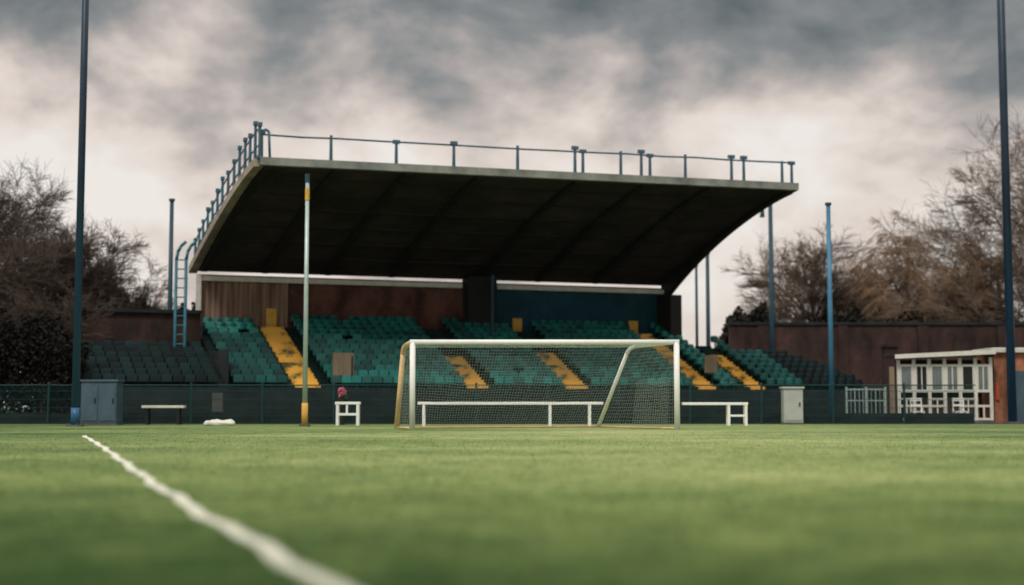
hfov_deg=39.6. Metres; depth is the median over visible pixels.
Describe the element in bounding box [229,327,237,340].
stadium seat
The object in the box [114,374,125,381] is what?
stadium seat
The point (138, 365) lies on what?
stadium seat
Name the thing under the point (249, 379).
stadium seat
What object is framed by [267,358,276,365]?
stadium seat
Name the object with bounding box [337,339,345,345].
stadium seat
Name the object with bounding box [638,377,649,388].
stadium seat
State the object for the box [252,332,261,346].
stadium seat
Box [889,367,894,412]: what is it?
timber post
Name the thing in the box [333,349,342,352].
stadium seat
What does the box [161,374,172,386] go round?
stadium seat
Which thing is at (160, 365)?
stadium seat
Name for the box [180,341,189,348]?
stadium seat
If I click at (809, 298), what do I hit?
tree
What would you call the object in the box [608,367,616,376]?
stadium seat
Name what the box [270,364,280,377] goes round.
stadium seat
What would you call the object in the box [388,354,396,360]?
stadium seat
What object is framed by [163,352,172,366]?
stadium seat
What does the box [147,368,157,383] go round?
stadium seat
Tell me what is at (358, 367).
stadium seat
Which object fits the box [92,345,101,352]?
stadium seat
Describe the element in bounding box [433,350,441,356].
stadium seat
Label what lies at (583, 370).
stadium seat
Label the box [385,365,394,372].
stadium seat
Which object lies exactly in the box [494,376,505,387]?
stadium seat
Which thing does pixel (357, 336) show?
stadium seat
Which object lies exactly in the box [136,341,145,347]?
stadium seat
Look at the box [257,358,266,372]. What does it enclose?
stadium seat
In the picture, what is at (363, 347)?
stadium seat
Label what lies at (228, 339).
stadium seat
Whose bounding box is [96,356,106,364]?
stadium seat
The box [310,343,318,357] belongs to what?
stadium seat
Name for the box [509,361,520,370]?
stadium seat
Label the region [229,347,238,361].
stadium seat
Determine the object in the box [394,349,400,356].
stadium seat
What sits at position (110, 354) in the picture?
stadium seat
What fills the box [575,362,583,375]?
stadium seat
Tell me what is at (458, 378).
stadium seat
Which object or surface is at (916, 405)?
chair
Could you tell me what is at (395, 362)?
stadium seat
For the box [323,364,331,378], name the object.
stadium seat
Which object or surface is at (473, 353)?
stadium seat
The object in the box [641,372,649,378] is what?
stadium seat
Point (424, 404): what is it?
bench
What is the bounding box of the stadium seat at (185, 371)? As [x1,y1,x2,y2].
[182,368,191,383]
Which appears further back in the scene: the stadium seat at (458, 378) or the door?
the stadium seat at (458, 378)
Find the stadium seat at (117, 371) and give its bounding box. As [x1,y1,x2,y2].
[112,368,122,375]
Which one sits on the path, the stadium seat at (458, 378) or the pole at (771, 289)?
the pole at (771, 289)
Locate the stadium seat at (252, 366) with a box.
[249,363,258,377]
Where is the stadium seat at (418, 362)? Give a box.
[415,360,420,366]
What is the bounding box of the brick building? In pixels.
[972,348,1023,422]
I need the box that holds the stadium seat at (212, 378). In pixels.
[208,374,217,386]
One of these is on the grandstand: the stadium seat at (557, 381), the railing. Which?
the stadium seat at (557, 381)
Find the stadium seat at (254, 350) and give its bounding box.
[250,347,259,354]
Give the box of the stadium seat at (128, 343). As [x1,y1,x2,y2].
[124,341,134,347]
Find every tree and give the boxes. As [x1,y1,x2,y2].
[0,155,162,373]
[0,164,50,320]
[0,203,149,308]
[0,206,87,377]
[0,269,125,412]
[66,249,178,309]
[720,220,889,321]
[733,303,807,321]
[814,270,901,321]
[820,209,1017,321]
[822,250,952,321]
[866,233,1023,321]
[874,177,1023,320]
[875,107,1023,321]
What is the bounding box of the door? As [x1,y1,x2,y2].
[1016,371,1023,422]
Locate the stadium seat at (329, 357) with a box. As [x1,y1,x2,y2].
[327,354,332,360]
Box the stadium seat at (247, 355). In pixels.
[243,353,252,367]
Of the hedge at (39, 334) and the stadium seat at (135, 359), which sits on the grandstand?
the stadium seat at (135, 359)
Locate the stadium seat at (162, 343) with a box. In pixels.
[158,341,167,355]
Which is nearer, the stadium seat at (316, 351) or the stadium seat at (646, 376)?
the stadium seat at (316, 351)
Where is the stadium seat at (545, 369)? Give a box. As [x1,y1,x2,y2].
[543,366,551,374]
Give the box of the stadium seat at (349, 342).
[346,339,355,345]
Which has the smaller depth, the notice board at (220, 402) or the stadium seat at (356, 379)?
the notice board at (220, 402)
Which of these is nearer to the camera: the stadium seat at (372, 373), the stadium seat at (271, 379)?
the stadium seat at (271, 379)
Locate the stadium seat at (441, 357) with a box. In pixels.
[437,355,445,360]
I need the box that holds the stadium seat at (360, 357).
[357,354,366,361]
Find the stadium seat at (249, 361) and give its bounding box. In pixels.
[246,358,255,371]
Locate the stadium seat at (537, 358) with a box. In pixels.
[533,356,541,365]
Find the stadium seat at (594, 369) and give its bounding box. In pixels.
[590,367,598,375]
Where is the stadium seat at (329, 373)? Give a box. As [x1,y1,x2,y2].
[327,370,332,384]
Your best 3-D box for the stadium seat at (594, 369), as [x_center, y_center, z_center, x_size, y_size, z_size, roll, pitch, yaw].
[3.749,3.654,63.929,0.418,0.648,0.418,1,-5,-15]
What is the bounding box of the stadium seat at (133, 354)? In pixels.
[129,351,138,365]
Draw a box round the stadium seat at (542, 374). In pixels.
[538,371,546,384]
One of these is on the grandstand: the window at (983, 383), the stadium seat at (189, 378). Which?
the stadium seat at (189, 378)
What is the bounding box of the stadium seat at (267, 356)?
[264,353,273,360]
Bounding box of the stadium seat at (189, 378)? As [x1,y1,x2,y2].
[185,374,195,386]
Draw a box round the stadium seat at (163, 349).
[160,346,170,353]
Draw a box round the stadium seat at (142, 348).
[138,346,147,359]
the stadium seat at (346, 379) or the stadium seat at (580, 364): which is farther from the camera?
the stadium seat at (580, 364)
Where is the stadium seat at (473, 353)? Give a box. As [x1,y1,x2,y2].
[471,351,479,363]
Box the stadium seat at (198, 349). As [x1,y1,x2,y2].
[194,347,203,361]
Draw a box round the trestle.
[335,402,360,425]
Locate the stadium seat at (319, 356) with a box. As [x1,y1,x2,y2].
[316,353,325,367]
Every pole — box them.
[66,0,88,426]
[167,198,174,309]
[299,174,309,426]
[695,265,698,345]
[706,253,710,345]
[760,205,774,353]
[825,202,834,412]
[997,0,1022,422]
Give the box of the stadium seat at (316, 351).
[313,348,321,362]
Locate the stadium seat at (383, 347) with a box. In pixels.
[380,344,388,351]
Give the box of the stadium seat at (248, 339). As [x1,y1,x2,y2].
[245,337,253,343]
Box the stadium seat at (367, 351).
[364,349,372,355]
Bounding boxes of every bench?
[141,405,185,424]
[418,402,602,425]
[682,402,747,425]
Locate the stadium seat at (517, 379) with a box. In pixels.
[514,376,525,387]
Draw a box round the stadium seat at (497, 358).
[495,356,503,364]
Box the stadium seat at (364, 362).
[361,359,370,366]
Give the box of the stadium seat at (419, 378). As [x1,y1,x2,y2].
[415,376,424,387]
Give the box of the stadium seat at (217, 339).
[213,337,222,349]
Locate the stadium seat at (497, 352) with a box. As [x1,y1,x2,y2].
[490,351,498,358]
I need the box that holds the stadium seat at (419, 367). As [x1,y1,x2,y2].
[416,365,424,372]
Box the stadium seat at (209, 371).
[205,369,214,383]
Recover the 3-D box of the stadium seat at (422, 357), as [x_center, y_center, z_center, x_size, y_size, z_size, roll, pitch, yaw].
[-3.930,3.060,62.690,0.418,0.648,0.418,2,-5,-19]
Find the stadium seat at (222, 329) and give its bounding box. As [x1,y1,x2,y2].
[218,327,227,340]
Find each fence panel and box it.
[0,385,47,423]
[47,383,80,423]
[122,385,189,423]
[190,383,261,423]
[261,383,332,423]
[332,383,403,423]
[404,383,474,423]
[475,383,546,423]
[547,383,617,423]
[618,383,688,423]
[689,383,760,423]
[760,383,831,423]
[831,383,902,423]
[903,383,975,423]
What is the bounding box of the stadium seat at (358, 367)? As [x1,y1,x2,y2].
[355,364,364,371]
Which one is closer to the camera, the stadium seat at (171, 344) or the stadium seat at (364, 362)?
the stadium seat at (171, 344)
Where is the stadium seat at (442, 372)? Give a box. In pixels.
[440,371,449,384]
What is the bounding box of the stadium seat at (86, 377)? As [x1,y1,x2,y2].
[80,374,89,379]
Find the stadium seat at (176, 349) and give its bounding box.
[172,346,181,360]
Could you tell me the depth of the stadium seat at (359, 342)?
63.77 m
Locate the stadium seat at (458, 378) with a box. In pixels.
[455,376,465,386]
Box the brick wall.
[726,322,1023,412]
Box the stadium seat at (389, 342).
[386,339,394,346]
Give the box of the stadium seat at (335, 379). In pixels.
[331,375,341,387]
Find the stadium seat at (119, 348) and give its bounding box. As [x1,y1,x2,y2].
[115,346,125,359]
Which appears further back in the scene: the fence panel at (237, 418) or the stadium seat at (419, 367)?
the stadium seat at (419, 367)
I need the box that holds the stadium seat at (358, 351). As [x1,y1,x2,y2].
[354,349,362,354]
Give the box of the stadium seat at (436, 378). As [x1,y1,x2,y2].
[434,376,445,387]
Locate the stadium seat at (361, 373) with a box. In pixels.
[358,370,367,384]
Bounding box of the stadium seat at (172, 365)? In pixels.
[168,363,177,377]
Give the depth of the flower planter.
49.94 m
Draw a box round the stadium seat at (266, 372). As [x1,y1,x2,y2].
[263,369,272,384]
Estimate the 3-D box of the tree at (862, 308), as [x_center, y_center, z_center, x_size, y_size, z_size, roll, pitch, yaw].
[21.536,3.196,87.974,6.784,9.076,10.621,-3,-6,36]
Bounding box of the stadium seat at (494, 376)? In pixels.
[490,371,498,384]
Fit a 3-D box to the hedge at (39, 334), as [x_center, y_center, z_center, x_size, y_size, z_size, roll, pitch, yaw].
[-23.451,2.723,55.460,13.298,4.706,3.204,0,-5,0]
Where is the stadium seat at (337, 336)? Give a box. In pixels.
[333,334,341,340]
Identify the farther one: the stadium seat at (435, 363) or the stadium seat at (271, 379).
the stadium seat at (435, 363)
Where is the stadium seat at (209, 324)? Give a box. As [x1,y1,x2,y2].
[205,322,214,335]
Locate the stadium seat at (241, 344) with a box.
[237,342,246,356]
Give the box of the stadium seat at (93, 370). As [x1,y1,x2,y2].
[89,368,98,375]
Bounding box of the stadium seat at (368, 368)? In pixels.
[365,365,373,371]
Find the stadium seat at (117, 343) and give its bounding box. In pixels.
[113,340,122,347]
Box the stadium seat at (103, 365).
[98,362,108,369]
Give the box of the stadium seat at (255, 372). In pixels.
[252,369,261,384]
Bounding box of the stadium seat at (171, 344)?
[169,341,178,348]
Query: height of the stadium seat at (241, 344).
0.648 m
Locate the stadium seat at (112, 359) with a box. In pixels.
[108,357,117,370]
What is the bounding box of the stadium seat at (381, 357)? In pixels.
[378,354,386,361]
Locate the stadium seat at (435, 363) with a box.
[431,360,440,370]
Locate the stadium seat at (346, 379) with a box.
[341,375,352,387]
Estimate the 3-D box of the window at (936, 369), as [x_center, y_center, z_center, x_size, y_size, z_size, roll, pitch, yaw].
[16.600,3.351,55.556,0.476,1.090,0.070,0,-5,0]
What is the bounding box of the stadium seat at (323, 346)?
[320,343,328,350]
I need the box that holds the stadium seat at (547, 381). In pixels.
[543,377,554,383]
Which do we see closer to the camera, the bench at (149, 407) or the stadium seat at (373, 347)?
the bench at (149, 407)
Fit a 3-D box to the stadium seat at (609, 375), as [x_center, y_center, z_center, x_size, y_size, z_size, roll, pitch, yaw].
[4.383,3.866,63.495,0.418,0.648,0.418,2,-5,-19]
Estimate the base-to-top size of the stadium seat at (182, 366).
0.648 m
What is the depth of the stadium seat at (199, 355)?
59.87 m
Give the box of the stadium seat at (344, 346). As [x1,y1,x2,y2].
[340,344,348,349]
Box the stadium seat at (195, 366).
[191,363,200,377]
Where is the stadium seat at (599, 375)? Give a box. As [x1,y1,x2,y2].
[595,372,603,383]
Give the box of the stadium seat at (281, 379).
[277,375,288,386]
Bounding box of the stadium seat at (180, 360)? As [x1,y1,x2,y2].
[177,357,186,372]
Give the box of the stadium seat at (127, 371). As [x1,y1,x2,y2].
[124,368,134,383]
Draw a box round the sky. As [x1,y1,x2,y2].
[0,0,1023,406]
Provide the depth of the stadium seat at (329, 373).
59.80 m
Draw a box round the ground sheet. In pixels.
[203,419,234,425]
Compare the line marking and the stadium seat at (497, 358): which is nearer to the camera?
the line marking
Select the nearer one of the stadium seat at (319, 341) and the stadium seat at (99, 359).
the stadium seat at (99, 359)
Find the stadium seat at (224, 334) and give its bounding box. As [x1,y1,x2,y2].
[221,332,230,338]
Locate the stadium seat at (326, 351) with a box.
[323,348,332,355]
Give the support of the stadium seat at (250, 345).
on the grandstand
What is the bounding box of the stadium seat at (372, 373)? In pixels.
[369,370,377,384]
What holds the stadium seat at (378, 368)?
on the grandstand
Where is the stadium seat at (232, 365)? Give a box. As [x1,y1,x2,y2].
[229,363,236,378]
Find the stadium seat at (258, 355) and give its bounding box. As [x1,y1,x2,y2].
[254,353,263,367]
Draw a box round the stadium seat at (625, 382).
[619,377,630,387]
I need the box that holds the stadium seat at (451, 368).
[446,365,454,372]
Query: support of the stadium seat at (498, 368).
on the grandstand
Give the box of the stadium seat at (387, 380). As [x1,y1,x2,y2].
[383,376,394,387]
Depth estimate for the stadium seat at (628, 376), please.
63.92 m
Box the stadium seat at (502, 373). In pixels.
[500,371,508,382]
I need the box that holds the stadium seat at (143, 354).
[140,351,149,366]
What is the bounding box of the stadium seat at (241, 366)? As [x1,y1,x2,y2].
[238,363,247,370]
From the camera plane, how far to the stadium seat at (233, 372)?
58.62 m
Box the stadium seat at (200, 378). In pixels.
[196,374,206,386]
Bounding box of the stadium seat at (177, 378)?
[173,374,183,386]
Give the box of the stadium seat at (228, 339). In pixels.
[224,337,232,343]
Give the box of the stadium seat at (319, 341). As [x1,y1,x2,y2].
[316,338,325,345]
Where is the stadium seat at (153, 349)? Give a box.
[149,346,158,360]
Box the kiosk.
[883,349,995,422]
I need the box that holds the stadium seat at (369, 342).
[366,339,375,345]
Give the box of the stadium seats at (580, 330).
[203,314,740,388]
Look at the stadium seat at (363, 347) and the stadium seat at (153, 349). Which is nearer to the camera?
the stadium seat at (153, 349)
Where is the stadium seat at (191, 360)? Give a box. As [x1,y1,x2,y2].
[188,357,197,372]
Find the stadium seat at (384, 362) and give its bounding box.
[381,359,390,365]
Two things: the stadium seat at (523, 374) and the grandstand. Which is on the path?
the grandstand
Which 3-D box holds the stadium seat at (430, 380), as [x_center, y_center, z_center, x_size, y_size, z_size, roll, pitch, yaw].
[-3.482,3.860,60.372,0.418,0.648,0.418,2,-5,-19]
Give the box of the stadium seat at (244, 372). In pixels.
[241,369,251,384]
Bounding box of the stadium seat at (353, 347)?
[350,344,358,350]
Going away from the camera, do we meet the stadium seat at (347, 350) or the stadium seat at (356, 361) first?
the stadium seat at (356, 361)
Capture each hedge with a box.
[0,274,195,412]
[0,308,90,414]
[716,301,906,355]
[884,297,1018,321]
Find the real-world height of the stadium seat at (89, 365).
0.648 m
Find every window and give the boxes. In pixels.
[900,364,912,391]
[915,364,927,391]
[931,364,943,391]
[946,364,958,391]
[962,364,973,391]
[977,364,989,391]
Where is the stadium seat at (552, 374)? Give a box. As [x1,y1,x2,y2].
[548,371,556,384]
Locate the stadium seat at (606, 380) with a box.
[601,377,611,388]
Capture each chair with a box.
[910,398,924,412]
[952,398,967,412]
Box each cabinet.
[80,380,124,424]
[779,387,804,424]
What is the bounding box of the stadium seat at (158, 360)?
[154,357,163,371]
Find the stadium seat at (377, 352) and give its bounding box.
[374,349,382,356]
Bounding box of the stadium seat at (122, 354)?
[117,351,127,358]
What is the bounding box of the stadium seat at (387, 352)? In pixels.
[384,349,392,356]
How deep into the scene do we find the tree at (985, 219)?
80.70 m
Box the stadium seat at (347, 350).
[343,349,352,352]
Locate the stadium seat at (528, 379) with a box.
[524,377,535,387]
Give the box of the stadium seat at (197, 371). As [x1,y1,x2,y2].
[193,369,203,383]
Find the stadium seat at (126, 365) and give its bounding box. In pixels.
[122,362,131,377]
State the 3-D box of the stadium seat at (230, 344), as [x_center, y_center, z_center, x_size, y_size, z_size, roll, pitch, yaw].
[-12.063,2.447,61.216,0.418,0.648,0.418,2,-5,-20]
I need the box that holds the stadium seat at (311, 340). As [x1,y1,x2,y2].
[308,338,315,351]
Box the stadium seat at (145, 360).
[142,357,152,371]
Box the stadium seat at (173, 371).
[170,368,180,383]
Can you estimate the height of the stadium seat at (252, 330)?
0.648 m
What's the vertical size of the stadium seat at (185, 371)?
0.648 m
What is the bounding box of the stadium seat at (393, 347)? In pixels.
[390,344,398,351]
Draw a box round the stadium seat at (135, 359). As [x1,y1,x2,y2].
[131,357,141,371]
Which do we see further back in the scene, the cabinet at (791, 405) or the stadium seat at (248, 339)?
the stadium seat at (248, 339)
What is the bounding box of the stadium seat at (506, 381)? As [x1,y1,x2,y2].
[504,376,515,387]
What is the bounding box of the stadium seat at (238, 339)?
[234,337,243,350]
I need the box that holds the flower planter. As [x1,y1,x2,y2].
[337,387,348,424]
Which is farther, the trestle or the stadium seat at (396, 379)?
the stadium seat at (396, 379)
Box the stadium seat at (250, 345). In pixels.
[247,342,256,349]
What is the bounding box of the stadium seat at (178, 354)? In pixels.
[174,352,183,366]
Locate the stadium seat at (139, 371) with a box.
[136,368,145,383]
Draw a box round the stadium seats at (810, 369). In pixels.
[763,350,862,389]
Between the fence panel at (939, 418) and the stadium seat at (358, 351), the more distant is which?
the stadium seat at (358, 351)
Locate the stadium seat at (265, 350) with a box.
[261,348,270,354]
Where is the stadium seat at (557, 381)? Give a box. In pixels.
[553,377,564,388]
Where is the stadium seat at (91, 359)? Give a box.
[85,356,94,363]
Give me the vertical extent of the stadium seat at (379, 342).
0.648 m
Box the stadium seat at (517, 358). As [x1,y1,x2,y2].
[514,357,522,369]
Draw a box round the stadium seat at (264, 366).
[260,364,269,378]
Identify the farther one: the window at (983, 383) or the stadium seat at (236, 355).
the stadium seat at (236, 355)
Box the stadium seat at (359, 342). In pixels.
[356,339,365,345]
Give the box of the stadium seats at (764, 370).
[442,318,802,389]
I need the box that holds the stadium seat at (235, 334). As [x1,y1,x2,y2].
[231,332,240,345]
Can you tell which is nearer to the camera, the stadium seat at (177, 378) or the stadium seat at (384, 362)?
the stadium seat at (177, 378)
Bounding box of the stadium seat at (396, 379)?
[394,376,403,383]
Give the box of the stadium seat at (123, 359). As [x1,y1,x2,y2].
[119,357,129,364]
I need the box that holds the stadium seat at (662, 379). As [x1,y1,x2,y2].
[656,377,667,388]
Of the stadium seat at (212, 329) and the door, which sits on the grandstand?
the stadium seat at (212, 329)
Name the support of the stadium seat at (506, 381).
on the grandstand
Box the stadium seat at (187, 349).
[183,347,192,361]
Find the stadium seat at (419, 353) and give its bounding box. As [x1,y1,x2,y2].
[415,350,421,356]
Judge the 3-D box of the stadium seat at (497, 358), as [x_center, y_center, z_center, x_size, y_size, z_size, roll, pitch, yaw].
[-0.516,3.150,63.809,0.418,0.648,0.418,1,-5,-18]
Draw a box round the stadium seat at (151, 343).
[147,341,156,348]
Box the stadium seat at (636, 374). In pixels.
[632,372,640,382]
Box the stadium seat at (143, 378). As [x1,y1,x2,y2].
[138,374,148,386]
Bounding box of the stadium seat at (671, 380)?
[666,378,673,388]
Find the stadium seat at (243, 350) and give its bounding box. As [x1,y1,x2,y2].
[240,347,249,361]
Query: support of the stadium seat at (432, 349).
on the grandstand
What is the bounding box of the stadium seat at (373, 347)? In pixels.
[370,344,378,350]
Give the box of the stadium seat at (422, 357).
[417,355,426,360]
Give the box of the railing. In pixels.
[845,387,886,412]
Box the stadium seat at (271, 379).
[266,375,276,386]
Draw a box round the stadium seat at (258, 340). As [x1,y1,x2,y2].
[255,337,264,351]
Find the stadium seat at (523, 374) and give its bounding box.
[519,371,527,382]
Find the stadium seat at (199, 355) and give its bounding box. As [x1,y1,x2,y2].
[196,352,205,366]
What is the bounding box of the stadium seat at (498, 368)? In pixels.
[495,366,503,375]
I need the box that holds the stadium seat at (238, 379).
[233,375,243,386]
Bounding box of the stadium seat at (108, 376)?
[103,374,113,379]
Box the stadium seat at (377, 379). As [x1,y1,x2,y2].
[373,376,383,387]
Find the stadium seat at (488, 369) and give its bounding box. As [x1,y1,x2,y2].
[485,366,493,379]
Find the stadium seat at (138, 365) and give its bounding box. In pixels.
[133,362,143,370]
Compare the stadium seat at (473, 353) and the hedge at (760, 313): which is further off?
the hedge at (760, 313)
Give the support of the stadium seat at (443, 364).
on the grandstand
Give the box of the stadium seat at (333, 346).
[330,343,338,350]
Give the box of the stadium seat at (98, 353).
[94,351,104,365]
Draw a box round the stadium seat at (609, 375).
[604,372,612,378]
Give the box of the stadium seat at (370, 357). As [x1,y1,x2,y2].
[367,354,376,360]
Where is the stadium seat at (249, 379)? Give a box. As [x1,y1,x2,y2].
[244,375,254,384]
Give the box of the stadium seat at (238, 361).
[235,358,244,372]
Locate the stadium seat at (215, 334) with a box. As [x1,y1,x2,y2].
[211,332,219,345]
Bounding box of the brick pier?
[879,344,899,412]
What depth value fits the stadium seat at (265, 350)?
61.28 m
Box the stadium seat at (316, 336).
[313,333,321,340]
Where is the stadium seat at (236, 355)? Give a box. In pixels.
[232,352,241,366]
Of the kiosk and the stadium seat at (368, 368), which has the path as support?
the kiosk
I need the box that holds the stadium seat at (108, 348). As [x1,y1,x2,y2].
[104,346,113,352]
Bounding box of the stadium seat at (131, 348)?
[127,346,136,353]
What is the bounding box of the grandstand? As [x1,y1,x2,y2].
[32,121,881,421]
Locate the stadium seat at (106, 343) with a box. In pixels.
[102,340,111,347]
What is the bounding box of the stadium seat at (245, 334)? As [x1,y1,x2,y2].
[242,332,250,339]
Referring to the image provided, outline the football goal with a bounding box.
[394,340,679,429]
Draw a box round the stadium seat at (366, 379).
[362,375,373,387]
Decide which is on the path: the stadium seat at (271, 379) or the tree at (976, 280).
the tree at (976, 280)
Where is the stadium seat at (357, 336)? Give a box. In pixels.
[353,334,361,340]
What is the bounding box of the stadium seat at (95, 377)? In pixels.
[90,374,100,379]
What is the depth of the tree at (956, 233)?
89.39 m
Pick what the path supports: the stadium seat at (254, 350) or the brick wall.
the brick wall
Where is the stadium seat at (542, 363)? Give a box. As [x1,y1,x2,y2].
[538,361,545,370]
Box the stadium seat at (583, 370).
[580,368,588,380]
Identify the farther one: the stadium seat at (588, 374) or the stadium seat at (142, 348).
the stadium seat at (588, 374)
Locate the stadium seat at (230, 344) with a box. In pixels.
[226,342,235,356]
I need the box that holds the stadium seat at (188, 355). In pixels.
[185,352,194,366]
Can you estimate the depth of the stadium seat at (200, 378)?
57.64 m
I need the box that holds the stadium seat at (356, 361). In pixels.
[354,359,360,366]
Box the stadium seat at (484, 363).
[480,360,488,374]
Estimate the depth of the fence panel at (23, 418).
51.85 m
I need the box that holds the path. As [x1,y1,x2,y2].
[263,421,1023,423]
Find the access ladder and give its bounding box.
[173,241,196,355]
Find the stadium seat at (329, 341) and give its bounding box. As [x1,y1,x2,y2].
[326,338,335,345]
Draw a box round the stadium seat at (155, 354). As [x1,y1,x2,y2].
[151,352,161,358]
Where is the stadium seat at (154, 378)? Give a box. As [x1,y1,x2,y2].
[150,374,160,386]
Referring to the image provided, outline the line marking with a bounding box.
[82,435,340,584]
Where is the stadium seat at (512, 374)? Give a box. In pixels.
[509,371,517,384]
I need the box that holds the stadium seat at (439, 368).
[436,365,444,372]
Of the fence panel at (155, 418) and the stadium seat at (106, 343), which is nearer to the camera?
the fence panel at (155, 418)
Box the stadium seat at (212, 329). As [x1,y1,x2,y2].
[208,327,217,340]
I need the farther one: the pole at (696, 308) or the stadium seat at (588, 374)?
the pole at (696, 308)
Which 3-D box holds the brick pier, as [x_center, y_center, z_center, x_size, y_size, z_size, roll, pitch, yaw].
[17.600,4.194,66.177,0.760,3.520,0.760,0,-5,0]
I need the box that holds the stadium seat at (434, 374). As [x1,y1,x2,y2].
[430,370,439,384]
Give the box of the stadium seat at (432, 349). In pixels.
[429,345,437,351]
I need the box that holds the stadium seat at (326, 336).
[323,334,332,340]
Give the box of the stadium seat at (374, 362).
[371,359,380,366]
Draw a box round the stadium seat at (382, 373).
[379,370,388,384]
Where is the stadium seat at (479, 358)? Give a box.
[476,355,484,369]
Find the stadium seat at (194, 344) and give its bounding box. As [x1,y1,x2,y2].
[191,341,200,355]
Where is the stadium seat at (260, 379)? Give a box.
[255,375,266,386]
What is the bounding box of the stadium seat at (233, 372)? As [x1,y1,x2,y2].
[230,369,239,383]
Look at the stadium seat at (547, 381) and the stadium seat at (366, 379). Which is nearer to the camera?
the stadium seat at (366, 379)
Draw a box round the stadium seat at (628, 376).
[623,372,631,383]
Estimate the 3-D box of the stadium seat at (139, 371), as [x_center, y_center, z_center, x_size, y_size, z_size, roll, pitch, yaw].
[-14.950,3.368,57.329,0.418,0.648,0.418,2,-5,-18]
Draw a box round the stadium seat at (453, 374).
[450,371,459,384]
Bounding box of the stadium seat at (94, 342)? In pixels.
[90,340,100,347]
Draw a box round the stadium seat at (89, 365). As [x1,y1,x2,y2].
[86,362,96,369]
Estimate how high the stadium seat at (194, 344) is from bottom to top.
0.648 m
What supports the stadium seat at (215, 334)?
on the grandstand
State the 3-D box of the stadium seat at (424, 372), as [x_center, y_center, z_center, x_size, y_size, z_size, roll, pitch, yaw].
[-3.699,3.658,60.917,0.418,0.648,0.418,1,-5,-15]
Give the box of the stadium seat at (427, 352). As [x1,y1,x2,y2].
[423,350,431,356]
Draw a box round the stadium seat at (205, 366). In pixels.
[202,363,211,378]
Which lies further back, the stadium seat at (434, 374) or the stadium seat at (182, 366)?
the stadium seat at (434, 374)
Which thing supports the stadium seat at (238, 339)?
on the grandstand
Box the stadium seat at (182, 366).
[179,363,189,377]
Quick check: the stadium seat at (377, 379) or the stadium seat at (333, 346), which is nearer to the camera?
the stadium seat at (377, 379)
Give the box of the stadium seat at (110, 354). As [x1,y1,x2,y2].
[106,351,115,358]
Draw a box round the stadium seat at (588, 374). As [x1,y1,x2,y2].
[586,372,593,384]
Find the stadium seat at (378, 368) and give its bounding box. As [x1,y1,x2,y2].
[375,365,384,371]
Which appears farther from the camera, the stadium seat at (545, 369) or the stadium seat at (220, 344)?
the stadium seat at (545, 369)
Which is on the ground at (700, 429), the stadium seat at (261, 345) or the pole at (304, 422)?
the pole at (304, 422)
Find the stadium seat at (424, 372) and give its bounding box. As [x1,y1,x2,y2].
[420,370,429,384]
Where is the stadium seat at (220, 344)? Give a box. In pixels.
[216,342,225,349]
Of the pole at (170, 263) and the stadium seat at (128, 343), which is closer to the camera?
the stadium seat at (128, 343)
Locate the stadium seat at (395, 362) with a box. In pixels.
[391,360,399,365]
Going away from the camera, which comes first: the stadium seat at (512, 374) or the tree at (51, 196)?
the stadium seat at (512, 374)
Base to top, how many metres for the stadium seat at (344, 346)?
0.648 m
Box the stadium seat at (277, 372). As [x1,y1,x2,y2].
[274,369,283,384]
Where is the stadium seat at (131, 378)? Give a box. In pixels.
[126,374,136,386]
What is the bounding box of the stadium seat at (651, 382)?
[647,377,657,388]
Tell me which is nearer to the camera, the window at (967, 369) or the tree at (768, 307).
the window at (967, 369)
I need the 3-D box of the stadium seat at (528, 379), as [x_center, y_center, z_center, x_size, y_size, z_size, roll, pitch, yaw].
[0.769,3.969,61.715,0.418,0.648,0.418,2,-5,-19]
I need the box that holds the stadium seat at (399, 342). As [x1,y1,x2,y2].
[396,340,404,346]
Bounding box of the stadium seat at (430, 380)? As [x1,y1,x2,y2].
[424,376,435,387]
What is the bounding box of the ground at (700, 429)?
[0,408,1023,584]
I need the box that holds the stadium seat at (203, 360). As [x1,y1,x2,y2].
[199,357,208,372]
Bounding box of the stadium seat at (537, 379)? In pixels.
[534,377,544,388]
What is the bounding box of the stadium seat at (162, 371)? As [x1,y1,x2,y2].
[159,368,168,383]
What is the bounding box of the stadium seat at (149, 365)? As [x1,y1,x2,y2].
[145,362,154,377]
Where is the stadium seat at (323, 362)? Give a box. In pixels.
[320,359,329,373]
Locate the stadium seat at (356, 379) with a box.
[352,375,362,387]
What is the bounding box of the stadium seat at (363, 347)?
[360,344,368,350]
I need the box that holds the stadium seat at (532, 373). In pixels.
[529,371,537,384]
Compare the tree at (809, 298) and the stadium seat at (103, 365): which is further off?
the tree at (809, 298)
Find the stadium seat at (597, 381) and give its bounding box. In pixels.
[591,377,601,388]
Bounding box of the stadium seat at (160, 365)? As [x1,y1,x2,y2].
[156,363,166,370]
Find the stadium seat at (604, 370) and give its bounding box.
[599,367,607,373]
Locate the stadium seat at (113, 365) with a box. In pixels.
[110,362,120,369]
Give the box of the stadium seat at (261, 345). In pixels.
[258,342,267,349]
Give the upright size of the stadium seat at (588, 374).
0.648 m
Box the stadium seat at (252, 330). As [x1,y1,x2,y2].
[249,327,258,340]
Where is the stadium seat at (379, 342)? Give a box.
[376,339,384,346]
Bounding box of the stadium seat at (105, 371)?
[101,368,110,375]
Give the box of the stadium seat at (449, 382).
[445,376,455,387]
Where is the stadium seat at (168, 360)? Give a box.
[165,357,175,372]
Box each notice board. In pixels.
[212,393,222,412]
[332,353,353,384]
[704,355,717,381]
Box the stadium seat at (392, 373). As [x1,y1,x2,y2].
[389,370,398,384]
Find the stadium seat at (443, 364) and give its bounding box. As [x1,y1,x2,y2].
[441,360,450,367]

